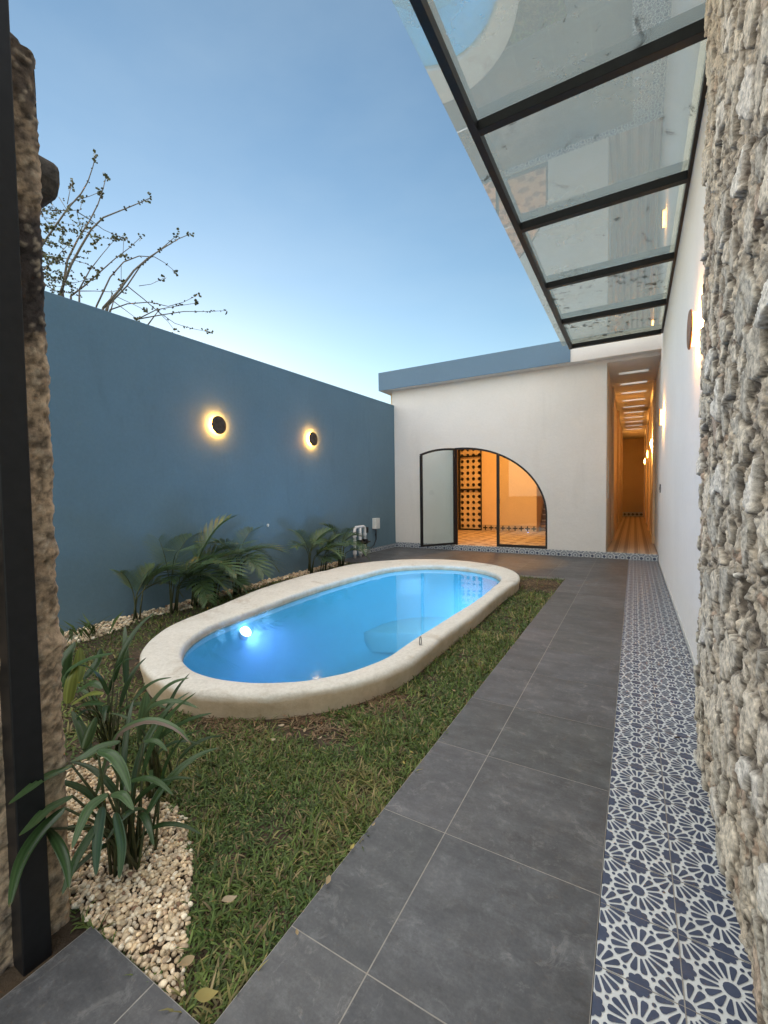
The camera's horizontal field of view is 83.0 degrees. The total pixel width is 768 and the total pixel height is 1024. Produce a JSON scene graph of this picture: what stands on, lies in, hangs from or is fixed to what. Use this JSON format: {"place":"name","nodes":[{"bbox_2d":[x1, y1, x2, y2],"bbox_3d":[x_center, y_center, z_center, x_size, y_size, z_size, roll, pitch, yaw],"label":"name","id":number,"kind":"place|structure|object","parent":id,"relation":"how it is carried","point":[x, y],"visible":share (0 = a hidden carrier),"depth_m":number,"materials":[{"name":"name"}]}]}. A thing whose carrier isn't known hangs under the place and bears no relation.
{"place":"outdoors","nodes":[
{"label":"outdoors","id":0,"kind":"place"},
{"bbox_2d":[0,562,564,1023],"bbox_3d":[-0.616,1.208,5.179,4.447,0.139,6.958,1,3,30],"label":"grass","id":1,"kind":"structure","parent":0,"point":[422,740],"depth_m":2.09,"materials":[{"name":"green plant"}]},
{"bbox_2d":[0,0,51,976],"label":"steel post","id":2,"kind":"object","parent":1,"relation":"on","point":[20,699],"visible":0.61,"depth_m":1.28,"materials":[{"name":"black metal"}]},
{"bbox_2d":[0,32,70,975],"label":"doorway wall","id":3,"kind":"structure","parent":1,"relation":"on","point":[38,181],"depth_m":1.38,"materials":[{"name":"stone"}]},
{"bbox_2d":[59,610,123,641],"bbox_3d":[-3.073,1.212,4.478,0.619,0.246,0.526,-2,2,-23],"label":"weed","id":4,"kind":"object","parent":1,"relation":"on","point":[81,630],"visible":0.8,"depth_m":4.56,"materials":[{"name":"green plant"}]},
{"bbox_2d":[61,611,171,752],"bbox_3d":[-1.542,0.980,2.421,0.564,0.779,0.488,1,3,30],"label":"strap leaf plant","id":5,"kind":"object","parent":1,"relation":"on","point":[73,676],"visible":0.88,"depth_m":2.40,"materials":[{"name":"green plant"}]},
{"bbox_2d":[65,757,194,1000],"bbox_3d":[-1.138,1.360,1.851,1.612,0.049,0.561,1,3,30],"label":"pebble bed","id":6,"kind":"object","parent":1,"relation":"on","point":[143,877],"visible":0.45,"depth_m":1.56,"materials":[{"name":"beige gravel"}]},
{"bbox_2d":[8,692,219,907],"bbox_3d":[-0.895,1.065,1.596,0.827,0.655,0.632,3,4,58],"label":"strap leaf plant","id":7,"kind":"object","parent":6,"relation":"on","point":[123,845],"visible":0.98,"depth_m":1.52,"materials":[{"name":"green plant"}]},
{"bbox_2d":[110,560,191,620],"bbox_3d":[-2.814,0.956,5.346,0.910,0.690,0.839,-2,3,-27],"label":"palm","id":8,"kind":"object","parent":1,"relation":"on","point":[148,577],"visible":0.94,"depth_m":5.23,"materials":[{"name":"green plant"}]},
{"bbox_2d":[111,673,223,800],"bbox_3d":[-1.052,1.042,2.020,0.534,0.670,0.549,-1,2,-14],"label":"strap leaf plant","id":9,"kind":"object","parent":1,"relation":"on","point":[154,763],"visible":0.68,"depth_m":1.92,"materials":[{"name":"green plant"}]},
{"bbox_2d":[178,955,194,966],"bbox_3d":[-0.587,1.333,1.288,0.027,0.009,0.050,21,1,44],"label":"fallen leaf","id":10,"kind":"object","parent":1,"relation":"on","point":[187,960],"visible":1,"depth_m":1.29,"materials":[{"name":"beige plant"}]},
{"bbox_2d":[141,531,240,613],"bbox_3d":[-2.476,0.752,5.578,1.277,1.068,1.419,1,3,30],"label":"palm","id":11,"kind":"object","parent":1,"relation":"on","point":[194,568],"visible":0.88,"depth_m":5.56,"materials":[{"name":"green plant"}]},
{"bbox_2d":[155,513,248,609],"bbox_3d":[-2.236,0.648,5.835,1.100,1.246,1.441,0,2,9],"label":"palm","id":12,"kind":"object","parent":1,"relation":"on","point":[195,597],"visible":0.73,"depth_m":5.73,"materials":[{"name":"green plant"}]},
{"bbox_2d":[64,561,347,646],"bbox_3d":[-2.347,1.214,6.425,0.643,0.106,6.375,0,3,27],"label":"gravel strip","id":13,"kind":"object","parent":1,"relation":"on","point":[128,620],"visible":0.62,"depth_m":5.51,"materials":[{"name":"gravel"}]},
{"bbox_2d":[175,547,254,600],"bbox_3d":[-2.241,0.901,6.067,0.918,0.717,1.270,1,3,30],"label":"palm","id":14,"kind":"object","parent":13,"relation":"in","point":[239,577],"visible":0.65,"depth_m":5.97,"materials":[{"name":"green plant"}]},
{"bbox_2d":[191,525,289,594],"bbox_3d":[-1.992,0.729,6.400,1.099,1.019,1.580,1,3,30],"label":"palm","id":15,"kind":"object","parent":13,"relation":"in","point":[256,557],"visible":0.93,"depth_m":6.30,"materials":[{"name":"green plant"}]},
{"bbox_2d":[194,987,217,1002],"bbox_3d":[-0.487,1.325,1.191,0.062,0.011,0.035,12,7,-21],"label":"fallen leaf","id":16,"kind":"object","parent":1,"relation":"on","point":[205,994],"visible":1,"depth_m":1.19,"materials":[{"name":"yellow plant"}]},
{"bbox_2d":[222,895,236,901],"bbox_3d":[-0.526,1.315,1.476,0.055,0.008,0.029,18,-3,-39],"label":"fallen leaf","id":17,"kind":"object","parent":1,"relation":"on","point":[228,898],"visible":1,"depth_m":1.48,"materials":[{"name":"beige plant"}]},
{"bbox_2d":[286,527,347,573],"bbox_3d":[-1.159,0.709,7.883,1.033,0.889,1.308,1,3,30],"label":"palm","id":18,"kind":"object","parent":1,"relation":"on","point":[319,534],"visible":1,"depth_m":7.90,"materials":[{"name":"green plant"}]},
{"bbox_2d":[86,578,560,755],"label":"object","id":19,"kind":"structure","parent":1,"relation":"on","point":[317,721],"depth_m":2.72,"materials":[{"name":"plant"}]},
{"bbox_2d":[140,559,519,719],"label":"plunge pool","id":20,"kind":"structure","parent":1,"relation":"in","point":[333,639],"depth_m":5.20,"materials":[{"name":"liquid"}]},
{"bbox_2d":[316,532,347,571],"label":"palm","id":21,"kind":"object","parent":1,"relation":"on","point":[333,537],"visible":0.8,"depth_m":8.17,"materials":[{"name":"green plant"}]},
{"bbox_2d":[313,523,370,566],"bbox_3d":[-0.761,0.653,8.601,0.976,0.916,1.543,1,3,30],"label":"palm","id":22,"kind":"object","parent":1,"relation":"on","point":[345,537],"visible":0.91,"depth_m":8.64,"materials":[{"name":"green plant"}]},
{"bbox_2d":[0,547,628,1023],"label":"paving","id":23,"kind":"structure","parent":0,"point":[462,885],"depth_m":1.55,"materials":[{"name":"grey tile"}]},
{"bbox_2d":[44,291,395,631],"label":"courtyard wall","id":24,"kind":"structure","parent":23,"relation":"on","point":[141,449],"depth_m":6.00,"materials":[{"name":"blue paint"}]},
{"bbox_2d":[210,416,225,433],"bbox_3d":[-2.484,-1.297,6.489,0.074,0.270,0.270,1,3,30],"label":"wall lamp","id":25,"kind":"object","parent":24,"relation":"attached to","point":[218,424],"visible":1,"depth_m":6.46,"materials":[{"name":"black metal"}]},
{"bbox_2d":[308,432,317,445],"bbox_3d":[-1.397,-1.420,8.456,0.074,0.270,0.270,1,3,30],"label":"wall lamp","id":26,"kind":"object","parent":24,"relation":"attached to","point":[312,439],"visible":1,"depth_m":8.42,"materials":[{"name":"black metal"}]},
{"bbox_2d":[372,518,379,539],"bbox_3d":[-0.188,0.415,10.641,0.108,0.533,0.200,1,3,30],"label":"junction box","id":27,"kind":"object","parent":24,"relation":"attached to","point":[375,523],"visible":1,"depth_m":10.57,"materials":[{"name":"white plastic"}]},
{"bbox_2d":[326,875,330,883],"bbox_3d":[-0.201,1.326,1.565,0.018,0.006,0.033,8,18,15],"label":"fallen leaf","id":28,"kind":"object","parent":23,"relation":"on","point":[328,878],"visible":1,"depth_m":1.57,"materials":[{"name":"beige plant"}]},
{"bbox_2d":[353,525,370,557],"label":"pool pipes","id":29,"kind":"object","parent":23,"relation":"on","point":[364,540],"visible":0.72,"depth_m":9.78,"materials":[{"name":"white plastic"}]},
{"bbox_2d":[378,325,661,560],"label":"white house","id":30,"kind":"structure","parent":23,"relation":"on","point":[538,449],"depth_m":10.40,"materials":[{"name":"paint"}]},
{"bbox_2d":[419,448,455,546],"bbox_3d":[1.319,-0.368,10.549,1.030,2.376,0.116,-2,3,-28],"label":"door leaf","id":31,"kind":"structure","parent":30,"relation":"in","point":[453,449],"depth_m":10.52,"materials":[{"name":"black metal"}]},
{"bbox_2d":[9,0,706,403],"label":"sky","id":32,"kind":"structure","parent":0,"point":[338,199],"materials":[{"name":"blue"}]},
{"bbox_2d":[591,559,756,1023],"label":"tile strip","id":33,"kind":"object","parent":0,"point":[670,948],"visible":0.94,"depth_m":1.64,"materials":[{"name":"blue tile"}]},
{"bbox_2d":[693,0,767,1023],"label":"stone wall","id":34,"kind":"structure","parent":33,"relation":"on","point":[730,753],"depth_m":1.46,"materials":[{"name":"stone"},{"name":"mortar"}]},
{"label":"ground","id":35,"kind":"structure","parent":0,"visible":0},
{"bbox_2d":[40,149,226,333],"bbox_3d":[-3.847,-1.190,7.085,1.387,8.524,3.273,1,3,30],"label":"bare tree","id":36,"kind":"object","parent":35,"relation":"on","point":[66,282],"visible":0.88,"depth_m":6.34,"materials":[{"name":"brown plant"}]},
{"bbox_2d":[644,1,708,664],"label":"side wall","id":37,"kind":"structure","parent":35,"relation":"on","point":[672,513],"depth_m":4.59,"materials":[{"name":"paint"}]},
{"bbox_2d":[409,0,706,349],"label":"glass canopy","id":38,"kind":"object","parent":37,"relation":"attached to","point":[663,46],"visible":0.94,"depth_m":3.57,"materials":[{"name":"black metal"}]},
{"bbox_2d":[658,409,663,425],"bbox_3d":[4.816,-1.646,7.543,0.071,0.300,0.300,1,3,30],"label":"wall lamp","id":39,"kind":"object","parent":37,"relation":"attached to","point":[661,418],"visible":1,"depth_m":7.47,"materials":[{"name":"white metal"}]},
{"bbox_2d":[687,309,699,349],"bbox_3d":[2.431,-1.434,3.406,0.071,0.300,0.300,1,3,30],"label":"wall lamp","id":40,"kind":"object","parent":37,"relation":"attached to","point":[693,327],"visible":1,"depth_m":3.33,"materials":[{"name":"white metal"}]}
]}

